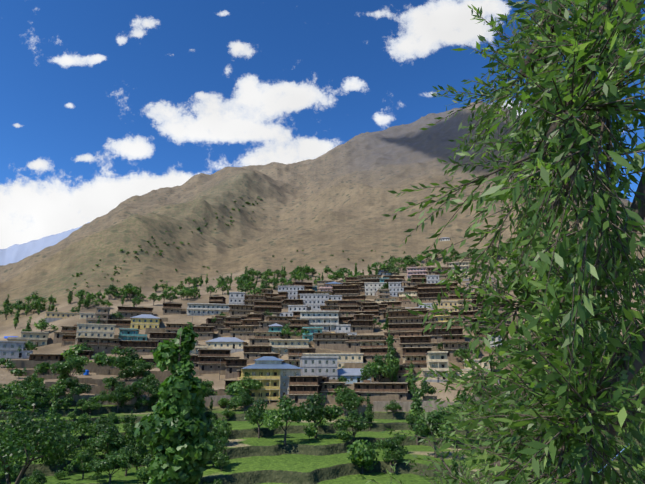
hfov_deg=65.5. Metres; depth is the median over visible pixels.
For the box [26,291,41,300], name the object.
round tree
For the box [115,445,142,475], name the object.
round tree
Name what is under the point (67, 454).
round tree
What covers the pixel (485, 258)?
round tree
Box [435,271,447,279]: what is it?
traditional house
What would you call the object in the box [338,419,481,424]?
dark wire
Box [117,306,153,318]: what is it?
traditional house
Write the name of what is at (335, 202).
terrain
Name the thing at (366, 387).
traditional house
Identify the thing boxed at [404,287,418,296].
traditional house
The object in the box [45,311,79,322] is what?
ochre house
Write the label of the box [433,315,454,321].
yellow house
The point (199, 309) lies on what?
white house
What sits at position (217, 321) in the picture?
traditional house
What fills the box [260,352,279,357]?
traditional house
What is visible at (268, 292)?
traditional house
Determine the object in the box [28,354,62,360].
traditional house
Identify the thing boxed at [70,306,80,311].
round tree
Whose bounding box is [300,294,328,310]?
concrete house
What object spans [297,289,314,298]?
traditional house
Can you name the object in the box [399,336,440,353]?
traditional house
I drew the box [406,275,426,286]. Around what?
traditional house
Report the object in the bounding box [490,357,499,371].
round tree
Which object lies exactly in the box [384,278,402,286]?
traditional house
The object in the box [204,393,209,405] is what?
round tree
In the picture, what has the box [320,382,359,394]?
traditional house
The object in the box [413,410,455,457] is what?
round tree
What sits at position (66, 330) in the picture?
traditional house
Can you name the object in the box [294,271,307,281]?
round tree
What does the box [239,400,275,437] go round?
round tree
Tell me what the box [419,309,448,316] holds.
traditional house
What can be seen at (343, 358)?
long cream house
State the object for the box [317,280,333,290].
traditional house
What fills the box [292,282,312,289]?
traditional house
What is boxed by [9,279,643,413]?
retaining walls
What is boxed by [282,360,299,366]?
traditional house
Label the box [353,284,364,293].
traditional house
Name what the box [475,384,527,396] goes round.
traditional house
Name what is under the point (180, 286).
round tree
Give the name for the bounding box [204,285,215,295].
round tree
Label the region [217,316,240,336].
traditional house
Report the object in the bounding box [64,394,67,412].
poplar tree
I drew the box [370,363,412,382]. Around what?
traditional house
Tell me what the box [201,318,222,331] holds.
traditional house
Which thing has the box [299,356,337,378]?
concrete house
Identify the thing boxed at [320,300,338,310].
traditional house
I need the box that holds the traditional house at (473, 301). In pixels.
[471,299,499,310]
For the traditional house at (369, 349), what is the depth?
202.13 m
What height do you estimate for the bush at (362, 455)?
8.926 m
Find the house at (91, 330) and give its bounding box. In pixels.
[75,323,115,346]
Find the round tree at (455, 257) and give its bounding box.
[451,253,462,261]
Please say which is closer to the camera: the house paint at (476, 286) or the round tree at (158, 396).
the round tree at (158, 396)
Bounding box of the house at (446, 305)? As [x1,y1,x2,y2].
[432,300,457,311]
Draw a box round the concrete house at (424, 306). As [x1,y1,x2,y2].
[418,303,432,309]
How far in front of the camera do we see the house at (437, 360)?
176.86 m
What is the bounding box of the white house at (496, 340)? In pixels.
[488,335,509,350]
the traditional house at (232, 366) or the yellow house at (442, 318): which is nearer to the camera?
the traditional house at (232, 366)
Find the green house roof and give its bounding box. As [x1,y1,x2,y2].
[378,270,390,274]
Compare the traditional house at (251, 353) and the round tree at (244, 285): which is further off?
the round tree at (244, 285)
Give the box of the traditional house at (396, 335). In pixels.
[383,330,423,347]
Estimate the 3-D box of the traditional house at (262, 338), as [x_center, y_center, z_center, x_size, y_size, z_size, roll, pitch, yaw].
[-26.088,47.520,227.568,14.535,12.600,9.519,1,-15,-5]
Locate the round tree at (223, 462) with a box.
[214,456,229,470]
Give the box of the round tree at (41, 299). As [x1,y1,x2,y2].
[30,297,46,308]
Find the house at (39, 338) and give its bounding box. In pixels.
[7,331,48,347]
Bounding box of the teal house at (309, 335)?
[302,327,322,341]
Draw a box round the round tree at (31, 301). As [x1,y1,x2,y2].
[28,299,42,313]
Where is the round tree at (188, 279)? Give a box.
[182,276,193,285]
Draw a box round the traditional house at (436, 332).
[423,321,463,342]
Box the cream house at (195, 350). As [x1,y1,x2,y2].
[170,339,211,354]
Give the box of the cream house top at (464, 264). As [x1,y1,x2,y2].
[448,261,468,269]
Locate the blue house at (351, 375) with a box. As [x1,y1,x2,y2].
[338,368,370,383]
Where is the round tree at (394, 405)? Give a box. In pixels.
[383,400,400,417]
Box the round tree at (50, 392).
[36,385,53,400]
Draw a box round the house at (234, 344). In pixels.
[205,337,246,352]
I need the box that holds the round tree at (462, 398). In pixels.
[443,391,494,442]
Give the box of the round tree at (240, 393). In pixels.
[238,391,250,408]
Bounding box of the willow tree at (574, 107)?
[358,0,644,483]
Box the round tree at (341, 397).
[331,388,354,414]
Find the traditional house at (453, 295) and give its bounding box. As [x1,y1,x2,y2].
[447,291,468,299]
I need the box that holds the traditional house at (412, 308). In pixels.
[401,307,427,310]
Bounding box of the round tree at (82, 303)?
[76,301,87,308]
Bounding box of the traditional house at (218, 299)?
[209,296,225,303]
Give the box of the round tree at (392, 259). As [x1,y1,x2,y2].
[385,255,397,264]
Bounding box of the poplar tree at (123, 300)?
[121,291,125,305]
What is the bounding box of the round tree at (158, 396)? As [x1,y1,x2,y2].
[149,392,161,399]
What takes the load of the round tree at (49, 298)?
on the terrain
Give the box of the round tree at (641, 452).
[634,447,644,457]
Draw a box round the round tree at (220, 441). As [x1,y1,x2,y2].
[208,435,227,466]
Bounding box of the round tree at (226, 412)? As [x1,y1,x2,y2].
[219,408,232,417]
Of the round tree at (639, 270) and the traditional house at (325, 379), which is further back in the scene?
the round tree at (639, 270)
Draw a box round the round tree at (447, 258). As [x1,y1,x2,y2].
[441,256,451,264]
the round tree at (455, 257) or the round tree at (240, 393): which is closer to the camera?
the round tree at (240, 393)
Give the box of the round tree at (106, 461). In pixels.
[87,451,136,483]
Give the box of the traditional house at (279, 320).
[258,314,293,331]
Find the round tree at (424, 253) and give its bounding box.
[421,250,434,262]
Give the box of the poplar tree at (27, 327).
[23,316,31,330]
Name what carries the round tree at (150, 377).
on the terrain
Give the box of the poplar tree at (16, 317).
[13,304,20,328]
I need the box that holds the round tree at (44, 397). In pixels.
[17,388,52,411]
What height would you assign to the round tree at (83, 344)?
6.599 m
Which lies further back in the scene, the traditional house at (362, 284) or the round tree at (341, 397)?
the traditional house at (362, 284)
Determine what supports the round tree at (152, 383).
on the terrain
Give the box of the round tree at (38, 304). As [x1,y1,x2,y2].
[32,301,44,311]
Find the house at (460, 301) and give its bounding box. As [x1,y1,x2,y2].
[441,299,472,310]
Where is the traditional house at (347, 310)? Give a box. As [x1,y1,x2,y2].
[338,306,358,316]
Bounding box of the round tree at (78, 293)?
[75,289,87,297]
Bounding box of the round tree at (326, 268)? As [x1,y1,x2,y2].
[322,265,333,276]
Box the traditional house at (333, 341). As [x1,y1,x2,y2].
[313,332,347,350]
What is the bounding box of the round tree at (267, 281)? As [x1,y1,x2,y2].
[263,278,271,284]
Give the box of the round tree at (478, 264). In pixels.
[474,261,493,274]
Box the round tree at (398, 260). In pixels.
[393,257,406,270]
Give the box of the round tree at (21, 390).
[11,384,34,406]
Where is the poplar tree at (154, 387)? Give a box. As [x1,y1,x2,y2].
[152,383,156,405]
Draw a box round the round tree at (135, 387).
[120,379,155,408]
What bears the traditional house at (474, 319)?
on the terrain
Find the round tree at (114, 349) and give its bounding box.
[110,345,123,354]
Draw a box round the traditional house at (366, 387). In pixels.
[353,380,408,399]
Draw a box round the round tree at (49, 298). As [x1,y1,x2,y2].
[44,296,56,306]
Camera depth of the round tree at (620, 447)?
97.42 m
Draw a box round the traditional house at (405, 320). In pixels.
[387,309,436,331]
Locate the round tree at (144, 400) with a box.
[135,397,148,408]
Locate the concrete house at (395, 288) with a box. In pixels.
[388,282,403,296]
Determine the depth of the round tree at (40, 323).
249.21 m
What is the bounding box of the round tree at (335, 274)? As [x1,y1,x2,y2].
[332,271,344,280]
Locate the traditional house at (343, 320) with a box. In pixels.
[339,316,353,323]
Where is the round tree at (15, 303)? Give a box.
[9,299,27,309]
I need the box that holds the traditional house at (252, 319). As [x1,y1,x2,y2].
[241,312,264,331]
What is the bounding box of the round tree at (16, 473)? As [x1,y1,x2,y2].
[0,463,24,479]
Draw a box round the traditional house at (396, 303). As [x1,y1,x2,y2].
[381,301,401,306]
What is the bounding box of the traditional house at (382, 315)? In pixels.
[361,302,385,318]
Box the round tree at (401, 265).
[398,263,407,269]
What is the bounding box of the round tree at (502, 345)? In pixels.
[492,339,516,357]
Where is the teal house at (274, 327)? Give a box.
[267,323,284,336]
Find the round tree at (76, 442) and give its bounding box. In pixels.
[54,429,81,446]
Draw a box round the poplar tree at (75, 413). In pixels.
[73,405,77,419]
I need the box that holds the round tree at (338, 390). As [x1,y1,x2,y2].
[327,385,346,396]
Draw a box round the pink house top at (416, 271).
[407,266,432,280]
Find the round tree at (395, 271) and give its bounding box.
[391,268,399,275]
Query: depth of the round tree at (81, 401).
136.45 m
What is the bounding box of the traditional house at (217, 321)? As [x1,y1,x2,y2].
[215,316,246,327]
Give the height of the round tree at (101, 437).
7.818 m
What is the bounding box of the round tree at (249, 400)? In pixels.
[234,392,255,411]
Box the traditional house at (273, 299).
[266,298,281,301]
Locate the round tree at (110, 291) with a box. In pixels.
[104,288,115,295]
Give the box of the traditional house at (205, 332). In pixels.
[193,325,214,340]
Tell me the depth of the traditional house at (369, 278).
373.70 m
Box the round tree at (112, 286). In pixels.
[104,283,116,296]
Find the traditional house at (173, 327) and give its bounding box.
[165,323,194,332]
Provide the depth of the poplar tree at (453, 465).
85.99 m
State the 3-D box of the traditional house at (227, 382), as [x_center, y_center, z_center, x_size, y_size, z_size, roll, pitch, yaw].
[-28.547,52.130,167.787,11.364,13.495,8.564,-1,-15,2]
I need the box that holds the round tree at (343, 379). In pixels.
[337,376,346,381]
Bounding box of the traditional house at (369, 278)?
[357,275,380,282]
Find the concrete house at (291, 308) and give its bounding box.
[280,305,308,315]
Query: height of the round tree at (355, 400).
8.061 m
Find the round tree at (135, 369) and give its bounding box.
[120,360,154,379]
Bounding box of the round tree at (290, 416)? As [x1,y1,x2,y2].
[260,396,313,445]
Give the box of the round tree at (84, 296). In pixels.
[79,291,94,300]
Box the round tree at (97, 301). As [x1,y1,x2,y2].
[94,298,103,305]
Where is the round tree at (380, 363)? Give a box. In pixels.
[366,354,398,381]
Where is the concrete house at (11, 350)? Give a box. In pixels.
[0,341,32,358]
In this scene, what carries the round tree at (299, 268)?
on the terrain
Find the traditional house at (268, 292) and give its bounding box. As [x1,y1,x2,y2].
[261,289,277,297]
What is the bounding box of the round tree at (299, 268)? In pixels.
[295,265,304,271]
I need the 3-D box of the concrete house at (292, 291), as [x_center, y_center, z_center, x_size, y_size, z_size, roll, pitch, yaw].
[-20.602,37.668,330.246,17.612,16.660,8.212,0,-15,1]
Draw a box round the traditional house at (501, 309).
[477,302,505,313]
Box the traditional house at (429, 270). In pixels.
[426,267,450,274]
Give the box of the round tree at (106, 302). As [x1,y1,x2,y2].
[101,300,113,305]
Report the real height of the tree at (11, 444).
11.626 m
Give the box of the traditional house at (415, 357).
[401,347,432,374]
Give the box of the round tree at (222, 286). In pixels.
[219,283,228,294]
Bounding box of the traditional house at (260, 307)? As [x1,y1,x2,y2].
[253,300,282,319]
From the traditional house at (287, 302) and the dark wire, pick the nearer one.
the dark wire
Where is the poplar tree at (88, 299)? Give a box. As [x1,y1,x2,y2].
[85,292,90,306]
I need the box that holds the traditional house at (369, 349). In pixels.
[359,340,396,361]
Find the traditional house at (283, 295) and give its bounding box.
[273,292,288,303]
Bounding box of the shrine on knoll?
[439,237,449,241]
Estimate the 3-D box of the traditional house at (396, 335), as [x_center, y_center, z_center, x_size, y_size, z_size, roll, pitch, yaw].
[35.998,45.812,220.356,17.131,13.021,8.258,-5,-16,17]
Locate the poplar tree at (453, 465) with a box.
[449,449,459,479]
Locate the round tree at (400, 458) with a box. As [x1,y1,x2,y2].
[386,448,403,467]
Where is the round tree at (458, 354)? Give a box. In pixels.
[454,348,468,364]
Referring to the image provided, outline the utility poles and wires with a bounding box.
[97,304,482,379]
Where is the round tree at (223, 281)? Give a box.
[215,278,227,285]
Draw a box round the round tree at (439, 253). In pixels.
[431,251,442,260]
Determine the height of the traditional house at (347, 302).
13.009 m
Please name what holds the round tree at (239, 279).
on the terrain
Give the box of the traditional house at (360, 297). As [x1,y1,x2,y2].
[342,295,369,300]
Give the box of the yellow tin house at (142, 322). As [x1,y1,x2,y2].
[130,314,161,329]
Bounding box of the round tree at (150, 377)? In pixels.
[142,373,160,383]
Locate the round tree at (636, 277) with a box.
[630,271,641,287]
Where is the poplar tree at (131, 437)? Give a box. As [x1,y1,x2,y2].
[125,412,136,446]
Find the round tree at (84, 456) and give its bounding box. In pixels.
[63,450,99,478]
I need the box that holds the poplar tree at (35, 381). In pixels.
[31,369,38,399]
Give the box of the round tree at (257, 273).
[253,270,261,281]
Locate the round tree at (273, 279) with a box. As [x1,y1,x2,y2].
[269,277,279,289]
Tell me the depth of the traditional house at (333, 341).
217.91 m
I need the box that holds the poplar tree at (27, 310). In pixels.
[25,300,29,315]
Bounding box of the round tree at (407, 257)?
[404,254,416,266]
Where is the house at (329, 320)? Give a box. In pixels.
[300,311,338,331]
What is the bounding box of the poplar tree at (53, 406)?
[46,391,57,432]
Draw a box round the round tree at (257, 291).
[252,287,266,294]
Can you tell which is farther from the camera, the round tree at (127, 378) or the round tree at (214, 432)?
the round tree at (127, 378)
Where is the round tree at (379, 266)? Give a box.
[367,263,383,271]
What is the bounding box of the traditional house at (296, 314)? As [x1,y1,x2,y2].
[292,311,299,319]
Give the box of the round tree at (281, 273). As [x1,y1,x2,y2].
[276,270,286,277]
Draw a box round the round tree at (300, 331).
[296,328,308,335]
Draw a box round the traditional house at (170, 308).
[162,302,181,314]
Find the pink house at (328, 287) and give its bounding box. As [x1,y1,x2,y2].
[319,282,342,290]
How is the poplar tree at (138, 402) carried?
on the terrain
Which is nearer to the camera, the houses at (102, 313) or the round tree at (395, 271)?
the houses at (102, 313)
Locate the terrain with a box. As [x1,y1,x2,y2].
[0,100,644,483]
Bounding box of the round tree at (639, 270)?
[633,266,644,275]
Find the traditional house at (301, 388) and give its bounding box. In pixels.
[287,376,323,404]
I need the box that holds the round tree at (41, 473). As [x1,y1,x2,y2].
[23,470,49,483]
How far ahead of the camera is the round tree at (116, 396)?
145.54 m
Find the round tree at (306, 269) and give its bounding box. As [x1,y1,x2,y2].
[304,266,314,274]
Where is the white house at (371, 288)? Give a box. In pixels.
[364,282,386,295]
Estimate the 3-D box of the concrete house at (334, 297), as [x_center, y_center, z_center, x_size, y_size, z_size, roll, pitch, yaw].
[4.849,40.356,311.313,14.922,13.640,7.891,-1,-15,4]
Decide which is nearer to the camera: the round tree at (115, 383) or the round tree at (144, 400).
the round tree at (144, 400)
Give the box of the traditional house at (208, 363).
[198,348,239,373]
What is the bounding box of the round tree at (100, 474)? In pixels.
[93,472,103,480]
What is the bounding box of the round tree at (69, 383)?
[49,377,89,395]
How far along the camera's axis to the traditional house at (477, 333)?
207.86 m
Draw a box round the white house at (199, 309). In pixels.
[187,303,233,315]
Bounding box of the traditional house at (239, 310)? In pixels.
[229,305,253,315]
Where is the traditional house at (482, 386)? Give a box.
[471,374,501,391]
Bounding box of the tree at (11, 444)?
[0,399,81,483]
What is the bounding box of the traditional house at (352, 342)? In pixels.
[344,335,384,351]
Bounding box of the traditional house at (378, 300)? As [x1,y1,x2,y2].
[374,298,395,303]
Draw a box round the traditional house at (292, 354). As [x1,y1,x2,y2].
[287,347,315,359]
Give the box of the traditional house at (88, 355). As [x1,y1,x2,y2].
[62,350,93,359]
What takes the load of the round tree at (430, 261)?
on the terrain
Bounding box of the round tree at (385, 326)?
[382,322,388,330]
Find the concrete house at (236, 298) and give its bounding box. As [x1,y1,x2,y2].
[229,292,245,304]
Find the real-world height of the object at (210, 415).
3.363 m
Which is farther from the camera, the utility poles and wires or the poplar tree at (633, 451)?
the utility poles and wires
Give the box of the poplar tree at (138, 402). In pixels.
[136,392,140,410]
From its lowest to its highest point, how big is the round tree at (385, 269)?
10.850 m
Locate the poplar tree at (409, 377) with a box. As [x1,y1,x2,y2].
[406,361,415,397]
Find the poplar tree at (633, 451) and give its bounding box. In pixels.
[627,433,637,456]
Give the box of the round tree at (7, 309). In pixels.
[0,305,14,319]
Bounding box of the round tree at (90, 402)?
[81,398,101,414]
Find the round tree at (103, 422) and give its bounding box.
[86,415,115,447]
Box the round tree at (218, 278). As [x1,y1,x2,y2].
[215,275,226,281]
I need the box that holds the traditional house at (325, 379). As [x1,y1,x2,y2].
[322,377,329,381]
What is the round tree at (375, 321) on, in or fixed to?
on the terrain
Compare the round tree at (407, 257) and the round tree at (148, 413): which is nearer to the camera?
the round tree at (148, 413)
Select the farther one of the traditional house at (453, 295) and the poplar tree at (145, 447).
the traditional house at (453, 295)
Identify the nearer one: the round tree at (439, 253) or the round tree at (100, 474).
the round tree at (100, 474)
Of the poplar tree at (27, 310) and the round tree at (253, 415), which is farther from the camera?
the poplar tree at (27, 310)
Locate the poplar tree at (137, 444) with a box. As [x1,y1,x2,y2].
[134,436,144,469]
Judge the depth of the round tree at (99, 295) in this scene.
335.20 m
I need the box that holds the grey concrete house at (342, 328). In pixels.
[336,324,356,334]
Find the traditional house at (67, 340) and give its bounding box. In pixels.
[61,335,75,346]
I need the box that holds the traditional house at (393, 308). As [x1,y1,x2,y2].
[386,307,404,316]
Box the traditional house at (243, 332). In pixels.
[230,324,254,339]
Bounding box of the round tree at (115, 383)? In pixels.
[99,376,125,391]
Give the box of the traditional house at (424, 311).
[418,309,430,316]
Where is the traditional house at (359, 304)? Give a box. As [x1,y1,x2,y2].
[356,301,373,310]
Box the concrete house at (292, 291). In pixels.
[278,286,304,298]
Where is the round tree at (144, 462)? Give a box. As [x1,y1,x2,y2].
[139,453,153,467]
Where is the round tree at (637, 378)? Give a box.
[629,375,644,391]
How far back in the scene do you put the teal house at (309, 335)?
226.65 m
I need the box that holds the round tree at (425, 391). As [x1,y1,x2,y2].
[415,381,440,397]
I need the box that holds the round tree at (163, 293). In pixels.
[159,291,168,298]
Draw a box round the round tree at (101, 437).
[89,426,135,454]
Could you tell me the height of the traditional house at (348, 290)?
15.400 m
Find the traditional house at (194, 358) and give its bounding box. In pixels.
[189,355,198,368]
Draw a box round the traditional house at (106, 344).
[75,335,119,353]
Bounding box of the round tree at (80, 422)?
[67,413,94,445]
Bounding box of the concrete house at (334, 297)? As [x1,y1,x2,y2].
[329,295,341,300]
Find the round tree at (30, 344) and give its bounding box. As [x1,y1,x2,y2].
[25,340,38,349]
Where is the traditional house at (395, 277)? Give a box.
[383,276,404,280]
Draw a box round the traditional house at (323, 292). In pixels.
[314,290,332,294]
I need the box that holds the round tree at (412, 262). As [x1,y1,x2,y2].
[406,258,418,266]
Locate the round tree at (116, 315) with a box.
[110,311,122,318]
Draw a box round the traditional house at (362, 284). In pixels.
[350,282,367,288]
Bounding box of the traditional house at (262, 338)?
[248,332,280,345]
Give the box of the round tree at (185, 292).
[181,288,194,299]
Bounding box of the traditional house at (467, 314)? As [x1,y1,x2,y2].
[439,311,474,325]
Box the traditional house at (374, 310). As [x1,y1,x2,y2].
[354,306,379,322]
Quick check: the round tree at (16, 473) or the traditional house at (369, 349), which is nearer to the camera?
the round tree at (16, 473)
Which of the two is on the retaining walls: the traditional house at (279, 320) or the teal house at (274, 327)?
the teal house at (274, 327)
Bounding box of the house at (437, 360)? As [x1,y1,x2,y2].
[420,351,448,381]
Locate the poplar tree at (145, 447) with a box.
[140,439,147,465]
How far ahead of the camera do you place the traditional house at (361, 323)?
242.16 m
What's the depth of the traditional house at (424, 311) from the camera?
261.04 m
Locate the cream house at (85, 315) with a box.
[79,312,111,318]
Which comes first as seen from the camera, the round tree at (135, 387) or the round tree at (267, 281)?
the round tree at (135, 387)
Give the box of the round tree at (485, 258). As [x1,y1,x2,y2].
[480,254,492,264]
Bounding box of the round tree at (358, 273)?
[355,271,365,276]
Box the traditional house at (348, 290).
[332,285,359,298]
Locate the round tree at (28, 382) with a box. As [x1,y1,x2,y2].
[13,376,39,388]
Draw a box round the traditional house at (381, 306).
[378,304,387,312]
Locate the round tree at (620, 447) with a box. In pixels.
[617,444,626,453]
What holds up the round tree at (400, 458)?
on the terrain
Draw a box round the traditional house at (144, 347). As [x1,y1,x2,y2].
[116,340,158,354]
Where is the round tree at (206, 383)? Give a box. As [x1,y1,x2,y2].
[202,379,216,389]
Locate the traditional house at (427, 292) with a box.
[417,283,457,301]
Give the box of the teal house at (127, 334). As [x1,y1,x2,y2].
[118,328,146,340]
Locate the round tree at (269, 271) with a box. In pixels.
[260,268,275,278]
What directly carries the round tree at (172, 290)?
on the terrain
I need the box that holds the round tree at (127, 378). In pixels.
[118,371,132,381]
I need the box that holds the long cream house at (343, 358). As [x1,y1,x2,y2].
[302,353,363,368]
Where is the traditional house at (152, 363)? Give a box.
[140,358,167,367]
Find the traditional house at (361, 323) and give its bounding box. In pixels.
[348,313,373,333]
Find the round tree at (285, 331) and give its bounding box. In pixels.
[275,326,290,336]
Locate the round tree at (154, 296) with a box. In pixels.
[148,292,161,305]
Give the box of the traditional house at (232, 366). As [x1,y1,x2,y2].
[225,359,247,378]
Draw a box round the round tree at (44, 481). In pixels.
[25,473,51,483]
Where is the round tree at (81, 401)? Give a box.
[77,398,87,413]
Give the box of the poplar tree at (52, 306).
[51,299,54,310]
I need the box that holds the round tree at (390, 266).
[384,261,394,269]
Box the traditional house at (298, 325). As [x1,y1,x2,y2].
[285,318,308,338]
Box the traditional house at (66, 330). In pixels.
[53,325,76,343]
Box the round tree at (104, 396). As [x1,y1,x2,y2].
[91,391,111,410]
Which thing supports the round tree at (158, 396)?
on the terrain
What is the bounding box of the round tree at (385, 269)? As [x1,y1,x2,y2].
[382,265,389,271]
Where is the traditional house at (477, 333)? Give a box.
[473,330,498,339]
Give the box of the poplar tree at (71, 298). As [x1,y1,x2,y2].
[69,291,73,303]
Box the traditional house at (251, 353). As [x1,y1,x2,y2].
[242,346,271,363]
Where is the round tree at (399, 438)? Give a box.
[390,433,404,444]
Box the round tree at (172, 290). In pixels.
[162,286,178,298]
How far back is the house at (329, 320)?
239.52 m
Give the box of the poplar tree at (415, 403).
[407,377,423,444]
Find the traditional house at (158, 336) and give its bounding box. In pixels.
[148,332,176,345]
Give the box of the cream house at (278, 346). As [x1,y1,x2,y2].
[269,339,308,355]
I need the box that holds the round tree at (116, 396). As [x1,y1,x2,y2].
[107,386,133,412]
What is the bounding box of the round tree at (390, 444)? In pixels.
[374,437,407,471]
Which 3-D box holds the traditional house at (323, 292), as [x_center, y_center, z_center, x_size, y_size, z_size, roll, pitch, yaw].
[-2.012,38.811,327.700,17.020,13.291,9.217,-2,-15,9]
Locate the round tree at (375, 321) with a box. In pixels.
[373,318,381,328]
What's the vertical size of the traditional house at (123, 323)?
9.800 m
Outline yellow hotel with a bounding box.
[241,356,302,402]
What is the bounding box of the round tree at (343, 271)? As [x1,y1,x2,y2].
[338,267,350,280]
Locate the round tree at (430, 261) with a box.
[423,259,435,265]
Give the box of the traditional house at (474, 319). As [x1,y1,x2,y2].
[463,317,492,333]
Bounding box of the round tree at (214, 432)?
[208,427,225,438]
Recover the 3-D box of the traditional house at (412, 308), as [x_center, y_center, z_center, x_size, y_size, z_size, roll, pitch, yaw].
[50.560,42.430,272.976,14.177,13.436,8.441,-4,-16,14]
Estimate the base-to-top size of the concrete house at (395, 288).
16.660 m
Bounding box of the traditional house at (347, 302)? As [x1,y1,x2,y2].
[335,300,357,310]
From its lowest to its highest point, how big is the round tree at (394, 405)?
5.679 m
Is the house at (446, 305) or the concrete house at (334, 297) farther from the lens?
the concrete house at (334, 297)
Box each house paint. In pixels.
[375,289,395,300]
[447,270,468,280]
[465,280,497,293]
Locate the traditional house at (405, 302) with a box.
[398,291,417,306]
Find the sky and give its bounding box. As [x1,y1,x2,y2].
[0,0,644,248]
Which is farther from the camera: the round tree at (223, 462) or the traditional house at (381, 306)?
the traditional house at (381, 306)
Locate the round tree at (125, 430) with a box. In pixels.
[121,423,130,433]
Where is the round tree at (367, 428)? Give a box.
[335,410,378,443]
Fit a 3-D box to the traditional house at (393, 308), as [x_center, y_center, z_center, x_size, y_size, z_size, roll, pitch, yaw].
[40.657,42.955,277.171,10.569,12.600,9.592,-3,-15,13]
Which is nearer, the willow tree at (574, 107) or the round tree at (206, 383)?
the willow tree at (574, 107)
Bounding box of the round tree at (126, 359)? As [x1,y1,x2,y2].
[102,347,149,381]
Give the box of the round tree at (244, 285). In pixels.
[237,280,253,291]
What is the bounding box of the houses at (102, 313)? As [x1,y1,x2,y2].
[86,306,109,323]
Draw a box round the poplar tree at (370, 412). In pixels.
[366,394,374,423]
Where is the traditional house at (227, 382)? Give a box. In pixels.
[218,377,239,389]
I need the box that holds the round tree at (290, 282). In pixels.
[285,278,293,285]
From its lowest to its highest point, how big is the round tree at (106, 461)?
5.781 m
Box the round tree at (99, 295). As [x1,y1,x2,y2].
[92,292,103,298]
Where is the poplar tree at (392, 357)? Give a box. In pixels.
[386,331,397,381]
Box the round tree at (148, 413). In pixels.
[137,409,154,421]
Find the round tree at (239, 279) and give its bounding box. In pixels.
[235,276,251,289]
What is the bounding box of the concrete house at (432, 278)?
[426,275,445,282]
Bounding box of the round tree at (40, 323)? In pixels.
[33,318,54,331]
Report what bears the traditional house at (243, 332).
on the terrain
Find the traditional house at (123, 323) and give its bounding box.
[103,319,130,327]
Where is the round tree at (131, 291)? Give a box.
[123,286,140,299]
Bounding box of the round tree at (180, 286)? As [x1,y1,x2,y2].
[175,283,187,290]
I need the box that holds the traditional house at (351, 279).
[345,277,361,282]
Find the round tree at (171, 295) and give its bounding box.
[163,292,176,301]
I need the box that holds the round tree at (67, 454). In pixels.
[51,441,79,468]
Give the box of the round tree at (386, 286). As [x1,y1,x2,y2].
[380,282,388,288]
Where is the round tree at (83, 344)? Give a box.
[76,342,89,349]
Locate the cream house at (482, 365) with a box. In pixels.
[456,359,490,377]
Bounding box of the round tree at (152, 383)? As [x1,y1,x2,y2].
[144,380,157,391]
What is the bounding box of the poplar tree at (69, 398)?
[66,387,72,409]
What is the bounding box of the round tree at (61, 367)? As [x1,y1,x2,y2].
[51,353,91,376]
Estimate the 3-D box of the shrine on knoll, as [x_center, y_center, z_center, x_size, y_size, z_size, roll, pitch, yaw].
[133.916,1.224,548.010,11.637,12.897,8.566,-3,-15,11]
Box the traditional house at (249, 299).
[243,295,266,304]
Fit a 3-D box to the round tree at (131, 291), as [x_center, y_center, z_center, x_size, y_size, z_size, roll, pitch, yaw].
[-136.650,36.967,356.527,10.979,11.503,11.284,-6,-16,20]
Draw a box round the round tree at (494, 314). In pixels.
[481,309,498,318]
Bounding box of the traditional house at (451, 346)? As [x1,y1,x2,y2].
[441,334,476,360]
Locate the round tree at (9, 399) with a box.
[0,395,20,408]
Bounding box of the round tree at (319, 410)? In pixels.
[296,393,341,437]
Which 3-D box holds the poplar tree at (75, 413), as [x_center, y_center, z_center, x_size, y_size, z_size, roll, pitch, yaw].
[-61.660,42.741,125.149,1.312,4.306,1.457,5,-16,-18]
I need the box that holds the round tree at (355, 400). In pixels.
[342,394,364,411]
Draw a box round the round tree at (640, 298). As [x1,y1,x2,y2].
[634,293,644,302]
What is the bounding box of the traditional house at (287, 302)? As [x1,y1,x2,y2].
[282,299,303,308]
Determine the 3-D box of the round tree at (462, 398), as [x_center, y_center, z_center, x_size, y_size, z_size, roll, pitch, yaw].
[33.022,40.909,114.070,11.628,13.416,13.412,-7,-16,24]
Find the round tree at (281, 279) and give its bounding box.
[278,277,286,285]
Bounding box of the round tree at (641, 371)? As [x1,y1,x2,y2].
[640,367,644,377]
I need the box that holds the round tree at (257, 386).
[229,374,269,393]

